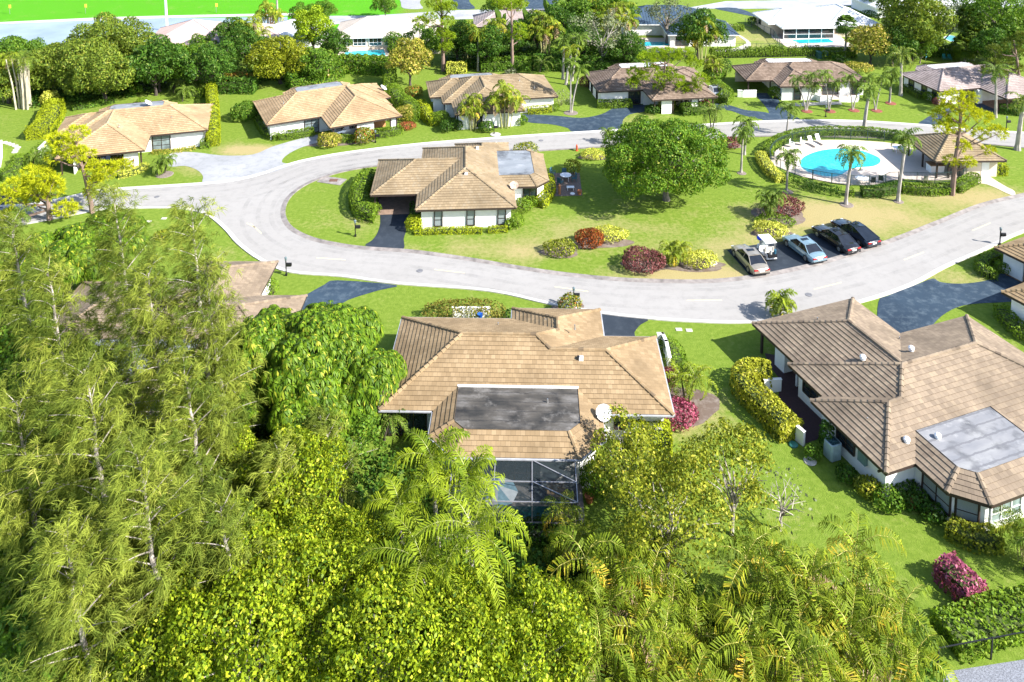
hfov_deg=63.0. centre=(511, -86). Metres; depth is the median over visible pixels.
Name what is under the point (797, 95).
window
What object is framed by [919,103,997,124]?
driveway
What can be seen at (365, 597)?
leafy tree
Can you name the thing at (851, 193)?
hedge
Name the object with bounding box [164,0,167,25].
utility pole
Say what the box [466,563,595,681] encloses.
leafy tree
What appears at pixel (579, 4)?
garden tree
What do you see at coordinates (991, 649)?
boundary fence
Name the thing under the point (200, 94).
hedge
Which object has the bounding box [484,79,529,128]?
palm clump
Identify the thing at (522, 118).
shrub
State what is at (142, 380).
feathery pine
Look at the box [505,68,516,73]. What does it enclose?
shrub
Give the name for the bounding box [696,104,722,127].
pygmy palm
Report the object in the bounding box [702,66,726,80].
shrub
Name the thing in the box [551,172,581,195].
patio
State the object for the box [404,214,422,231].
shrub
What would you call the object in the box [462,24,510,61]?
garden tree
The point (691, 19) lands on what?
garden tree
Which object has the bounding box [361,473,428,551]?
feather palm
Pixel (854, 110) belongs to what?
mulch ring
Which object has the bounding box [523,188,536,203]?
window
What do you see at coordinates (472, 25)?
palm clump
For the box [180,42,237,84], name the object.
garden tree
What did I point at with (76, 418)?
feathery pine
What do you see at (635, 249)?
shrub
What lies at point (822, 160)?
swimming pool
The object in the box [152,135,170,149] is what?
window
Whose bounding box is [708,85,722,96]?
parked car
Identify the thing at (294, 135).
hedge
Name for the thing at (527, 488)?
pool enclosure
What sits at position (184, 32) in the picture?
house
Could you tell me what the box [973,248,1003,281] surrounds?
hedge
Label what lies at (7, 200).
driveway
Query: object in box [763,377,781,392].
garden wall
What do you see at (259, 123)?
hedge
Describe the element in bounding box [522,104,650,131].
driveway
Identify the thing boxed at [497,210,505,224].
window
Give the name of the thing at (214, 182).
kerb
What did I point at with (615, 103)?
hedge
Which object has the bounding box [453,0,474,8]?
driveway
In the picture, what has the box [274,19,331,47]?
house
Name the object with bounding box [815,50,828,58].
utility box
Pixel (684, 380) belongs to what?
pygmy palm
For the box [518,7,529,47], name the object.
traveller palm
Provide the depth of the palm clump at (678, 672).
41.37 m
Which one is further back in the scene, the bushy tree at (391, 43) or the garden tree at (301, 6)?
the garden tree at (301, 6)
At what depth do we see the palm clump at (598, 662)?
41.48 m
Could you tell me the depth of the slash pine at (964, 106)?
98.64 m
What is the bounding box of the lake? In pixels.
[0,17,286,45]
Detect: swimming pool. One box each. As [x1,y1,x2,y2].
[344,49,385,55]
[641,41,669,45]
[791,38,835,43]
[797,147,882,177]
[944,35,953,40]
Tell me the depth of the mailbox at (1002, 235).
87.96 m
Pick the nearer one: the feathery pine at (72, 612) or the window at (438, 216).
the feathery pine at (72, 612)
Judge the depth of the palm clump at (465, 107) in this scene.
119.58 m
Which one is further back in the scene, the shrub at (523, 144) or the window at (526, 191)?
the shrub at (523, 144)
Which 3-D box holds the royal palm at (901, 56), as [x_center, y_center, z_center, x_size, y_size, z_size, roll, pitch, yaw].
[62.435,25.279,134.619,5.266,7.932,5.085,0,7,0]
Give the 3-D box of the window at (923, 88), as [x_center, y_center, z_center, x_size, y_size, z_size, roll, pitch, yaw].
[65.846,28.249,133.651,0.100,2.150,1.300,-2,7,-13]
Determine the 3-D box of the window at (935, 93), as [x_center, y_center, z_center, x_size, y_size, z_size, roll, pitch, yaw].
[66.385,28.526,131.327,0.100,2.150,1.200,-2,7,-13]
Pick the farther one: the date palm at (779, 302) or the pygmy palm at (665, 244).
the pygmy palm at (665, 244)
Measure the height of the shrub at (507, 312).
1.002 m
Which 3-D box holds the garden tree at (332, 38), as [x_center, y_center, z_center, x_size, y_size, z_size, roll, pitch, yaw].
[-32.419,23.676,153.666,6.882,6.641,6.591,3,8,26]
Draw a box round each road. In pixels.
[0,121,1023,319]
[320,0,1023,24]
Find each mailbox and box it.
[284,257,291,275]
[354,220,360,236]
[572,287,579,301]
[998,227,1005,244]
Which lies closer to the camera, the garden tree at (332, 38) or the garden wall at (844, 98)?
the garden wall at (844, 98)
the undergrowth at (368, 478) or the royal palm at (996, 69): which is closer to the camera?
the undergrowth at (368, 478)
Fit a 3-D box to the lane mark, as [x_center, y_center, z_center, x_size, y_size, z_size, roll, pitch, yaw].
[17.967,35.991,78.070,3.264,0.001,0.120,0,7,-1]
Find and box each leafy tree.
[0,322,67,388]
[0,437,76,520]
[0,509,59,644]
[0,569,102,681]
[1,487,89,575]
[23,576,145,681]
[35,340,115,394]
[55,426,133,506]
[65,559,153,647]
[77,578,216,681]
[97,563,243,681]
[119,543,248,681]
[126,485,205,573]
[151,556,317,681]
[174,495,317,652]
[181,420,260,487]
[235,422,349,531]
[244,536,377,681]
[252,402,274,434]
[262,491,358,588]
[298,502,392,605]
[307,557,464,681]
[334,413,386,473]
[355,535,436,638]
[389,553,517,681]
[399,582,527,681]
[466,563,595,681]
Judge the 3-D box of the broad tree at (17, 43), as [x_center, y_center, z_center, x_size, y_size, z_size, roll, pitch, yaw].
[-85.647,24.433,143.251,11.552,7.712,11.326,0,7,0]
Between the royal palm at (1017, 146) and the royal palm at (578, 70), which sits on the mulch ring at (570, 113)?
the royal palm at (578, 70)
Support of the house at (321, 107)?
on the ground
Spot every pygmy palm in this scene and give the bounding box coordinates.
[6,206,34,226]
[24,147,47,166]
[35,146,59,166]
[36,146,53,166]
[148,161,168,175]
[152,155,170,172]
[158,154,177,172]
[166,77,187,92]
[174,83,196,101]
[182,77,202,90]
[370,400,413,442]
[529,56,552,73]
[598,127,615,140]
[658,239,676,255]
[660,247,683,266]
[662,357,706,400]
[672,240,692,263]
[675,360,718,401]
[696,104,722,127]
[702,103,728,128]
[755,190,774,216]
[759,197,782,217]
[766,189,787,217]
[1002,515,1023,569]
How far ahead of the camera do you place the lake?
178.32 m
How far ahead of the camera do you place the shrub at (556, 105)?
127.57 m
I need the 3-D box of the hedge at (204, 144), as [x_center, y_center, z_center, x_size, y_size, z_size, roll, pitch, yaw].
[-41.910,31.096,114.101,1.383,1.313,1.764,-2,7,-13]
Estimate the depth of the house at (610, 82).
130.73 m
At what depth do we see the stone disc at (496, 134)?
118.44 m
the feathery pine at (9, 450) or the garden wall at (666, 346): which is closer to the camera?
the feathery pine at (9, 450)
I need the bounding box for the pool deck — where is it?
[769,140,964,184]
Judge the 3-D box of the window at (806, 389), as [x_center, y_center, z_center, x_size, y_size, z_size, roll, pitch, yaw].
[22.720,36.263,63.699,0.100,1.200,1.700,-2,7,-20]
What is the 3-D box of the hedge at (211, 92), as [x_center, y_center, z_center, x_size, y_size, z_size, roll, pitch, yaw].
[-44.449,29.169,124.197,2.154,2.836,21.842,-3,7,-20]
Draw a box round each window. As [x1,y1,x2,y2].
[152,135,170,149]
[304,118,318,132]
[353,38,365,45]
[369,38,381,45]
[387,413,426,435]
[434,211,442,226]
[466,211,474,225]
[475,115,482,126]
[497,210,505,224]
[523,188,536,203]
[576,455,589,475]
[614,417,627,429]
[628,91,640,103]
[676,36,688,45]
[793,88,801,99]
[802,380,818,397]
[822,83,838,94]
[836,428,855,456]
[851,83,858,94]
[908,79,913,89]
[921,85,926,98]
[921,473,951,516]
[931,90,937,103]
[954,498,980,522]
[959,90,973,102]
[989,497,1022,523]
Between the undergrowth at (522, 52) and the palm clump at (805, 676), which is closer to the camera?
the palm clump at (805, 676)
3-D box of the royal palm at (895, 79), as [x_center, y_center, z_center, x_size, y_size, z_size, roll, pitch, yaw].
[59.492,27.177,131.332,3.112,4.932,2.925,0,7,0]
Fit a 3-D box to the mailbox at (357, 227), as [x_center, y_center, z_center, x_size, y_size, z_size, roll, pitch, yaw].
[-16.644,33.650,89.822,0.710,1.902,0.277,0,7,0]
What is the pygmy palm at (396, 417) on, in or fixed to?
on the ground
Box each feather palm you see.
[354,504,484,629]
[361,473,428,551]
[389,426,470,547]
[405,471,530,660]
[429,444,496,556]
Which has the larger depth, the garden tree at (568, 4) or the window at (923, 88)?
the garden tree at (568, 4)
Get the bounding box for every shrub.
[38,90,60,104]
[128,84,142,93]
[136,97,147,101]
[153,229,171,241]
[223,70,253,80]
[229,100,257,121]
[266,277,279,294]
[317,131,341,147]
[352,126,374,144]
[366,201,381,214]
[396,104,414,120]
[399,121,416,130]
[404,84,423,98]
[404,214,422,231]
[421,296,506,317]
[430,109,451,125]
[439,120,453,132]
[451,119,462,129]
[478,120,494,132]
[503,308,510,317]
[504,219,515,229]
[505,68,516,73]
[505,212,524,228]
[513,141,538,151]
[516,114,527,124]
[516,197,533,212]
[522,195,537,207]
[542,237,577,257]
[551,103,559,110]
[553,89,569,105]
[557,291,581,308]
[564,158,581,174]
[574,227,603,248]
[579,76,588,86]
[579,459,615,501]
[581,147,605,159]
[590,224,629,242]
[622,245,666,274]
[644,103,659,114]
[664,365,677,387]
[665,395,699,431]
[679,248,718,268]
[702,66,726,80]
[718,58,731,72]
[720,136,739,149]
[746,46,750,56]
[747,16,756,24]
[752,220,788,237]
[754,212,796,227]
[754,464,816,534]
[762,193,804,216]
[767,86,780,98]
[803,443,823,461]
[818,419,835,447]
[834,462,857,484]
[844,60,873,72]
[853,474,881,499]
[860,10,876,16]
[869,483,905,514]
[890,478,931,511]
[917,497,946,524]
[922,91,934,102]
[931,96,945,104]
[931,550,988,609]
[993,259,1010,274]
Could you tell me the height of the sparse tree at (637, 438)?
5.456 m
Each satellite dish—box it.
[510,181,518,188]
[596,404,611,421]
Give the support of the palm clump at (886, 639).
on the ground
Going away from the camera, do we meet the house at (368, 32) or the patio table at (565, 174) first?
the patio table at (565, 174)
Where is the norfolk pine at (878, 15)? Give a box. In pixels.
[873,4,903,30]
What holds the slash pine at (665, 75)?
on the ground
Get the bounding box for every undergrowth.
[0,352,951,681]
[1,40,645,107]
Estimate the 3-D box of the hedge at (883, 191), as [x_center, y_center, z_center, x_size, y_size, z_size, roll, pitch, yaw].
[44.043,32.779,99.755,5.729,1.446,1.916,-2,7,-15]
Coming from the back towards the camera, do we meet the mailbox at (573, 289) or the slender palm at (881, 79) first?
the slender palm at (881, 79)
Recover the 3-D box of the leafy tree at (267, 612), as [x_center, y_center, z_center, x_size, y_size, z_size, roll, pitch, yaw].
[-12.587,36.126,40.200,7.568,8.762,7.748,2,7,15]
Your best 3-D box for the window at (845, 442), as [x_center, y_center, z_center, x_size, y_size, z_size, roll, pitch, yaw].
[23.396,36.864,58.660,0.100,1.200,1.800,-2,7,-20]
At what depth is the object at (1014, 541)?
50.31 m
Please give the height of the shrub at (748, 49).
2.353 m
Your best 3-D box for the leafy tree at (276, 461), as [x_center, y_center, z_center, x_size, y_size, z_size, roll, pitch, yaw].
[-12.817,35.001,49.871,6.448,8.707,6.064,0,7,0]
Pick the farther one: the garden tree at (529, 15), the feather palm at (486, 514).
the garden tree at (529, 15)
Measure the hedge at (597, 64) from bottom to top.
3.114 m
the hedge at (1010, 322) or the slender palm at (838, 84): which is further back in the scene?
the slender palm at (838, 84)
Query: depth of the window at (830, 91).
135.06 m
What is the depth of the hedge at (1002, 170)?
105.15 m
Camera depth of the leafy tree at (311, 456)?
50.34 m
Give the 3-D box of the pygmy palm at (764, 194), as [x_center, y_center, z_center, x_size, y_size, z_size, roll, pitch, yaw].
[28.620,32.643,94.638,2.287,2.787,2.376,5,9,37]
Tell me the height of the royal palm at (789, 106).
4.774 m
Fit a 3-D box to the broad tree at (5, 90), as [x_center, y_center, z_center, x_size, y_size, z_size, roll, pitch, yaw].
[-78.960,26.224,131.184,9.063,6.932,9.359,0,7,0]
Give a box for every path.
[0,13,291,23]
[728,35,750,50]
[790,102,841,105]
[943,659,1023,681]
[978,176,1014,194]
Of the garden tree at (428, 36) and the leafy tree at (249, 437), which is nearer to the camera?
the leafy tree at (249, 437)
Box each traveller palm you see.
[490,7,510,28]
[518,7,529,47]
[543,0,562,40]
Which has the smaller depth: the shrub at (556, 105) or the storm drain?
the storm drain
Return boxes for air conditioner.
[823,436,841,461]
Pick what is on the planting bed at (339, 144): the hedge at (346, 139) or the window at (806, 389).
the hedge at (346, 139)
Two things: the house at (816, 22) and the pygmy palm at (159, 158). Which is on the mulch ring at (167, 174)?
the pygmy palm at (159, 158)
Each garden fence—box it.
[717,43,807,50]
[745,18,782,47]
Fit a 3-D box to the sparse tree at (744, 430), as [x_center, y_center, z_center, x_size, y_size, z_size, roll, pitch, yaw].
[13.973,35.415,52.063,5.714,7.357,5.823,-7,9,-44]
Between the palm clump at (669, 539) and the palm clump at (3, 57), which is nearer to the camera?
the palm clump at (669, 539)
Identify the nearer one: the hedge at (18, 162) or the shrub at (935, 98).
the hedge at (18, 162)
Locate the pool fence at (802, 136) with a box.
[770,130,966,185]
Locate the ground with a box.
[0,0,1023,681]
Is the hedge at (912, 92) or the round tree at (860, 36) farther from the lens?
the round tree at (860, 36)
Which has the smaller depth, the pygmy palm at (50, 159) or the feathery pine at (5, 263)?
the feathery pine at (5, 263)
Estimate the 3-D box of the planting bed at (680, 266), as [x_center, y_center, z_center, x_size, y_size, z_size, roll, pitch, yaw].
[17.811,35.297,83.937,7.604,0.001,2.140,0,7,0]
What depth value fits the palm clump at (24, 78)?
128.44 m
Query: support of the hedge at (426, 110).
on the ground
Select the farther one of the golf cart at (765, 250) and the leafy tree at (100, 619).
the golf cart at (765, 250)
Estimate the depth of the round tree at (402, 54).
138.26 m
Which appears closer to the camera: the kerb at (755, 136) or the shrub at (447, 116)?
the kerb at (755, 136)
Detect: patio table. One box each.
[560,172,570,181]
[855,175,867,184]
[892,145,903,152]
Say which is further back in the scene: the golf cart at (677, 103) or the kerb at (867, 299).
the golf cart at (677, 103)
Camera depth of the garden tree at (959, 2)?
175.67 m
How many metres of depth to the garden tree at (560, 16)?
159.89 m
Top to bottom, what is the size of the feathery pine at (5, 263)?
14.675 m
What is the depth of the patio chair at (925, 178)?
102.73 m
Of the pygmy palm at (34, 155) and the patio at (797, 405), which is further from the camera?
the pygmy palm at (34, 155)
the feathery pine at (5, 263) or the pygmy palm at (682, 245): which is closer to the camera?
the feathery pine at (5, 263)
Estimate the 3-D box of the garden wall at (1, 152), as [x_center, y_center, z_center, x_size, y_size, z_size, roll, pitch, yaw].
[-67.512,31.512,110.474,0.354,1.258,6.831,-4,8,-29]
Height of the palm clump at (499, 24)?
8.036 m
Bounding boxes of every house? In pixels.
[14,260,307,423]
[54,100,212,175]
[156,19,281,48]
[252,81,401,139]
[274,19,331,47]
[334,15,443,53]
[369,142,549,228]
[377,307,674,483]
[426,72,557,128]
[473,9,565,36]
[584,61,717,113]
[621,5,739,45]
[731,58,865,99]
[752,4,879,38]
[752,297,1023,530]
[851,0,973,17]
[903,61,1023,110]
[907,132,1006,177]
[994,237,1023,323]
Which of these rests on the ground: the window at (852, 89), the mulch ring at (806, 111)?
the mulch ring at (806, 111)
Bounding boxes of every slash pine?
[0,162,82,220]
[41,124,133,213]
[412,0,457,71]
[486,0,529,71]
[625,45,710,92]
[927,86,1010,195]
[978,30,1023,77]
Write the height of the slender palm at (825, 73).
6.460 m
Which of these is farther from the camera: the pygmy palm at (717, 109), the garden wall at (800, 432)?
the pygmy palm at (717, 109)
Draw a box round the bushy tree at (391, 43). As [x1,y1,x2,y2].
[381,31,402,51]
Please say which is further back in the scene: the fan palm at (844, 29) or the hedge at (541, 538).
the fan palm at (844, 29)
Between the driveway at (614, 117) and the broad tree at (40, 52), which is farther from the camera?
the broad tree at (40, 52)
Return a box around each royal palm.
[467,26,487,71]
[554,33,575,79]
[559,43,580,84]
[561,57,580,111]
[567,31,590,80]
[570,62,590,111]
[731,126,754,172]
[732,115,758,154]
[774,147,801,190]
[775,101,801,130]
[834,144,867,204]
[855,82,881,128]
[881,72,899,102]
[885,46,918,95]
[889,127,922,201]
[977,61,1013,117]
[1002,91,1023,150]
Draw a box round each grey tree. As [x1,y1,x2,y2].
[567,5,635,60]
[644,0,690,42]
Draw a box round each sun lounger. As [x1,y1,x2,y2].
[807,136,818,147]
[815,134,826,143]
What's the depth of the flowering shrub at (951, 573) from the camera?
48.66 m
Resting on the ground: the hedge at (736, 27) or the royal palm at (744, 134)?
the hedge at (736, 27)
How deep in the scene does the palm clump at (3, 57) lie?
131.39 m
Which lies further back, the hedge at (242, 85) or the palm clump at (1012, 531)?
the hedge at (242, 85)
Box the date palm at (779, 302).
[764,288,797,316]
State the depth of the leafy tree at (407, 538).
45.37 m
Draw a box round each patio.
[338,48,388,55]
[445,482,585,538]
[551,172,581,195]
[631,38,687,52]
[765,353,821,442]
[771,34,849,47]
[820,95,855,99]
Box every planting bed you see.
[307,140,374,145]
[539,247,577,257]
[551,304,583,307]
[569,236,634,248]
[578,154,603,159]
[620,260,673,272]
[668,386,719,426]
[669,261,725,271]
[751,206,805,224]
[751,227,793,236]
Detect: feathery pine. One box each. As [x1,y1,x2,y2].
[0,204,77,381]
[0,242,153,484]
[0,331,213,606]
[0,367,102,640]
[0,491,165,681]
[57,418,258,681]
[75,175,186,414]
[91,240,259,485]
[141,346,261,558]
[142,195,272,482]
[166,254,268,479]
[166,465,293,681]
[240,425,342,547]
[302,395,365,508]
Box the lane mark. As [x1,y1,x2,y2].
[687,300,719,300]
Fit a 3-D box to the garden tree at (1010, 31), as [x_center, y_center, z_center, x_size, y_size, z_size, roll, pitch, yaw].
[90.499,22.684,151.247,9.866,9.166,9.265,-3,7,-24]
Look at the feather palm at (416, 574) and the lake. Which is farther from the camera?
the lake
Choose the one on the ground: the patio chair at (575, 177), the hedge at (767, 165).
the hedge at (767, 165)
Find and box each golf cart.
[674,100,689,106]
[756,234,776,260]
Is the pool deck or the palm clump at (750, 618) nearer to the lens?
the palm clump at (750, 618)
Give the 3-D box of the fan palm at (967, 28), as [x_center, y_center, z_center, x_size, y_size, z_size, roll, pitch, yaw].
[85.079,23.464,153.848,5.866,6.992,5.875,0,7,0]
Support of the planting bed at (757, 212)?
on the ground
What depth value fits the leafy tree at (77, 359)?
62.50 m
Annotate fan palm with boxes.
[834,14,857,56]
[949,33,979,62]
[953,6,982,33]
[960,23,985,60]
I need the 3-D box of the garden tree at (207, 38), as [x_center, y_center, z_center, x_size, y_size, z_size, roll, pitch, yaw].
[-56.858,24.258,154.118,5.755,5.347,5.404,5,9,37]
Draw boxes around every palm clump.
[0,51,23,102]
[5,48,43,109]
[234,16,273,58]
[252,0,288,23]
[451,20,479,60]
[457,93,489,130]
[481,18,514,55]
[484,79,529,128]
[526,10,565,55]
[534,598,646,681]
[537,524,682,677]
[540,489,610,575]
[571,0,607,28]
[595,0,641,41]
[596,593,736,681]
[598,504,686,623]
[613,536,736,681]
[662,609,782,681]
[677,16,722,59]
[699,54,723,81]
[701,589,861,681]
[706,518,835,644]
[734,558,855,681]
[749,582,906,681]
[770,509,932,681]
[819,577,958,681]
[988,505,1023,561]
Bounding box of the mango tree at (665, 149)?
[600,114,731,201]
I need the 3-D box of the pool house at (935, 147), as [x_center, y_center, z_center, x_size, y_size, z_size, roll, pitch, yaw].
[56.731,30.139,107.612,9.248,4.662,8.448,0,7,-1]
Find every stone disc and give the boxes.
[490,132,500,136]
[789,441,797,447]
[803,456,816,465]
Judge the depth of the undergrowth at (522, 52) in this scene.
141.19 m
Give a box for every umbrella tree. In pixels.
[0,254,63,320]
[20,221,115,296]
[85,211,149,257]
[203,300,407,447]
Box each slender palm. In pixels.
[788,74,807,110]
[802,70,821,109]
[805,80,823,109]
[817,69,832,108]
[825,77,845,108]
[838,71,857,109]
[850,79,867,109]
[857,72,878,109]
[874,73,891,109]
[882,67,900,101]
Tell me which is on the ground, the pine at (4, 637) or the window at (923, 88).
the pine at (4, 637)
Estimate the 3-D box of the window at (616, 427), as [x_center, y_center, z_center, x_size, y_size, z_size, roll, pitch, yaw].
[7.862,36.649,60.463,1.000,1.200,0.100,0,7,1]
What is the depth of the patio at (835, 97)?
135.05 m
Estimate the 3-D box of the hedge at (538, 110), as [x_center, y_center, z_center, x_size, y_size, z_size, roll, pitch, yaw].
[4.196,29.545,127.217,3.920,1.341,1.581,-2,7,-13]
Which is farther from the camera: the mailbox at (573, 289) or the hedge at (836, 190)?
the hedge at (836, 190)
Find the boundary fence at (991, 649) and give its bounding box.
[937,631,1023,668]
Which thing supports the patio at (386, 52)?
on the ground
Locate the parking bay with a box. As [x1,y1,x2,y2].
[728,233,881,274]
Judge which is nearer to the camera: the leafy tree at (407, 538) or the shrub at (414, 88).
the leafy tree at (407, 538)
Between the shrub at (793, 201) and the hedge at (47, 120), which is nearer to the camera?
the shrub at (793, 201)
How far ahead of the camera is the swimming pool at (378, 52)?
159.45 m
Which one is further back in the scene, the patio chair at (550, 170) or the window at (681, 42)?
the window at (681, 42)
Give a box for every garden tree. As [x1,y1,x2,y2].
[22,37,46,55]
[120,33,190,95]
[132,38,186,91]
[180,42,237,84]
[187,33,217,47]
[219,23,268,68]
[288,2,315,18]
[313,27,352,53]
[315,0,337,15]
[369,0,396,15]
[400,23,448,61]
[435,19,473,60]
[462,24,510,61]
[480,0,519,12]
[494,19,535,52]
[515,8,553,47]
[534,3,580,38]
[551,0,582,17]
[557,23,606,55]
[566,0,606,29]
[594,0,641,36]
[604,30,646,62]
[669,7,729,58]
[872,26,919,66]
[909,36,937,63]
[916,26,945,50]
[951,0,1007,22]
[968,27,1023,65]
[981,15,1023,64]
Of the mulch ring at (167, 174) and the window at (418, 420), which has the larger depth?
the mulch ring at (167, 174)
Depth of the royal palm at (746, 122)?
111.15 m
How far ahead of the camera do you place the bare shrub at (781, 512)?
52.66 m
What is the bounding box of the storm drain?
[317,176,346,184]
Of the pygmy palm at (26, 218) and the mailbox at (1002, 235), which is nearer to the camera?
the mailbox at (1002, 235)
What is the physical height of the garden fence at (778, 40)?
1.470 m
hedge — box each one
[0,152,26,181]
[23,98,66,140]
[23,142,50,162]
[70,96,115,110]
[110,154,134,170]
[117,162,148,178]
[151,145,195,154]
[182,87,204,98]
[200,137,209,148]
[205,82,220,146]
[211,76,258,94]
[251,108,279,141]
[278,126,314,140]
[284,61,345,89]
[325,53,390,75]
[340,134,355,143]
[348,168,377,224]
[372,125,403,138]
[382,63,397,91]
[386,83,409,107]
[399,95,420,121]
[409,200,419,221]
[414,226,482,235]
[417,99,440,125]
[446,61,467,75]
[479,55,531,72]
[488,224,507,233]
[494,521,557,548]
[527,104,552,114]
[533,52,645,72]
[534,173,555,208]
[597,98,632,108]
[631,418,673,464]
[658,335,688,375]
[679,101,710,116]
[710,79,733,104]
[728,23,744,30]
[729,356,804,443]
[755,150,785,182]
[759,125,904,156]
[782,172,841,197]
[818,46,857,58]
[831,54,851,67]
[848,186,854,197]
[859,180,902,198]
[901,181,956,196]
[902,84,925,98]
[906,44,959,59]
[929,583,1023,664]
[943,513,1006,556]
[956,171,981,193]
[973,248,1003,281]
[992,303,1023,340]
[996,162,1009,176]
[998,103,1019,115]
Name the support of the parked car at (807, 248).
on the parking bay
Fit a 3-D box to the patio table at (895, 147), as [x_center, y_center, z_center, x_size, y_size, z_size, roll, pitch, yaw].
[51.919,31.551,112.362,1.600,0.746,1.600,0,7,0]
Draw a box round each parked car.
[88,155,121,166]
[332,125,354,137]
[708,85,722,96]
[731,244,769,274]
[782,234,826,263]
[811,224,860,253]
[830,218,880,247]
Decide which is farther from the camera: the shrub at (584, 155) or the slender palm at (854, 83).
the slender palm at (854, 83)
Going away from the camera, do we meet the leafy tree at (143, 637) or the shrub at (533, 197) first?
the leafy tree at (143, 637)
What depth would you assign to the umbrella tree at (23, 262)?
73.76 m
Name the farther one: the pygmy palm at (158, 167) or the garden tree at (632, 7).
the garden tree at (632, 7)
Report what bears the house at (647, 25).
on the ground
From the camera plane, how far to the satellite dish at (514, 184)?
95.55 m
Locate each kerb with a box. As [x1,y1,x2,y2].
[0,119,1023,206]
[5,206,1023,323]
[280,165,1023,282]
[534,135,1023,151]
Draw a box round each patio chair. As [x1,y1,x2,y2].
[549,167,555,175]
[557,177,563,184]
[571,172,576,181]
[921,175,927,182]
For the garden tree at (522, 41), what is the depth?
153.47 m
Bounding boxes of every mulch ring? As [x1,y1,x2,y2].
[155,171,173,177]
[564,110,577,114]
[782,189,792,193]
[801,109,812,112]
[839,202,853,207]
[848,108,859,111]
[871,109,882,112]
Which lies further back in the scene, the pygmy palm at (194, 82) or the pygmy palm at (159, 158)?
the pygmy palm at (194, 82)
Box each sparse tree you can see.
[582,402,685,505]
[593,434,745,587]
[688,413,777,535]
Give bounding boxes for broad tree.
[0,34,41,58]
[0,61,39,103]
[30,42,67,89]
[31,36,119,94]
[62,11,153,73]
[62,47,142,100]
[106,30,158,80]
[139,42,204,87]
[186,42,203,66]
[197,39,239,72]
[211,16,244,40]
[243,34,311,83]
[291,4,335,49]
[293,46,336,83]
[875,0,958,60]
[932,0,969,37]
[961,0,1023,37]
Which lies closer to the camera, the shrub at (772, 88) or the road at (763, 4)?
the shrub at (772, 88)
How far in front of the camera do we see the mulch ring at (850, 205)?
96.91 m
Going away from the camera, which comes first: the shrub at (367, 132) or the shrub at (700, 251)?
the shrub at (700, 251)
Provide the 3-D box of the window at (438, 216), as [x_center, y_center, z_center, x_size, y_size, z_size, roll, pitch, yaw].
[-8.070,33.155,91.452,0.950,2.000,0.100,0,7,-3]
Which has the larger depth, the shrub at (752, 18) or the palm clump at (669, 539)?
the shrub at (752, 18)
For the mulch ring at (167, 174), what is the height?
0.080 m
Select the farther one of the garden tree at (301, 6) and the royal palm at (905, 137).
the garden tree at (301, 6)
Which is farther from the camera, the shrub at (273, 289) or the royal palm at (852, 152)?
the royal palm at (852, 152)
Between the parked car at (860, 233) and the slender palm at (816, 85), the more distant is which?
the slender palm at (816, 85)
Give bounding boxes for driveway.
[0,193,15,207]
[166,135,323,181]
[302,280,396,309]
[365,214,408,248]
[400,0,422,8]
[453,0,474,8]
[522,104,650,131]
[524,0,557,8]
[602,314,647,335]
[715,7,754,16]
[715,103,774,118]
[756,93,798,119]
[877,274,1021,332]
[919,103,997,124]
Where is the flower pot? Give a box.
[584,492,593,503]
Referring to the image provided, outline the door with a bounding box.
[981,162,989,176]
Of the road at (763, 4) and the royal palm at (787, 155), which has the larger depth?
the road at (763, 4)
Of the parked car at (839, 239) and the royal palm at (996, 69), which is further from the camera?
the royal palm at (996, 69)
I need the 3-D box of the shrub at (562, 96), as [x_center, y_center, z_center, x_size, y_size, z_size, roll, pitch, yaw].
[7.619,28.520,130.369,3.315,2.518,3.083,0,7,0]
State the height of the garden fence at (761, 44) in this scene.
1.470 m
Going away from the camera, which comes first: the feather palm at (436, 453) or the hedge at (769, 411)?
the feather palm at (436, 453)
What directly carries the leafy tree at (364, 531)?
on the ground
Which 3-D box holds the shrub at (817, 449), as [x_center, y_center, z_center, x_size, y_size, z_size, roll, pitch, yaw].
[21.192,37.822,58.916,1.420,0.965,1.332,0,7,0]
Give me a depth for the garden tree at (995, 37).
146.22 m
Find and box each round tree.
[384,37,433,85]
[844,23,901,64]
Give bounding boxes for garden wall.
[0,140,2,166]
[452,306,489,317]
[657,332,671,370]
[737,90,756,97]
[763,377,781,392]
[795,425,805,445]
[815,94,831,101]
[839,93,859,101]
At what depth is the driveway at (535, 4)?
199.87 m
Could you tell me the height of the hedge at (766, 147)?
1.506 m
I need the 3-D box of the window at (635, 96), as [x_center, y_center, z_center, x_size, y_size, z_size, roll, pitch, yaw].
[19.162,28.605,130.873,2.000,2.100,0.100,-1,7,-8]
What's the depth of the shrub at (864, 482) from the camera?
55.63 m
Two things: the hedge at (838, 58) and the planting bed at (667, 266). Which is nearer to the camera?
the planting bed at (667, 266)
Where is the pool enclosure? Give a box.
[448,460,577,534]
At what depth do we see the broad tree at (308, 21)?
156.18 m

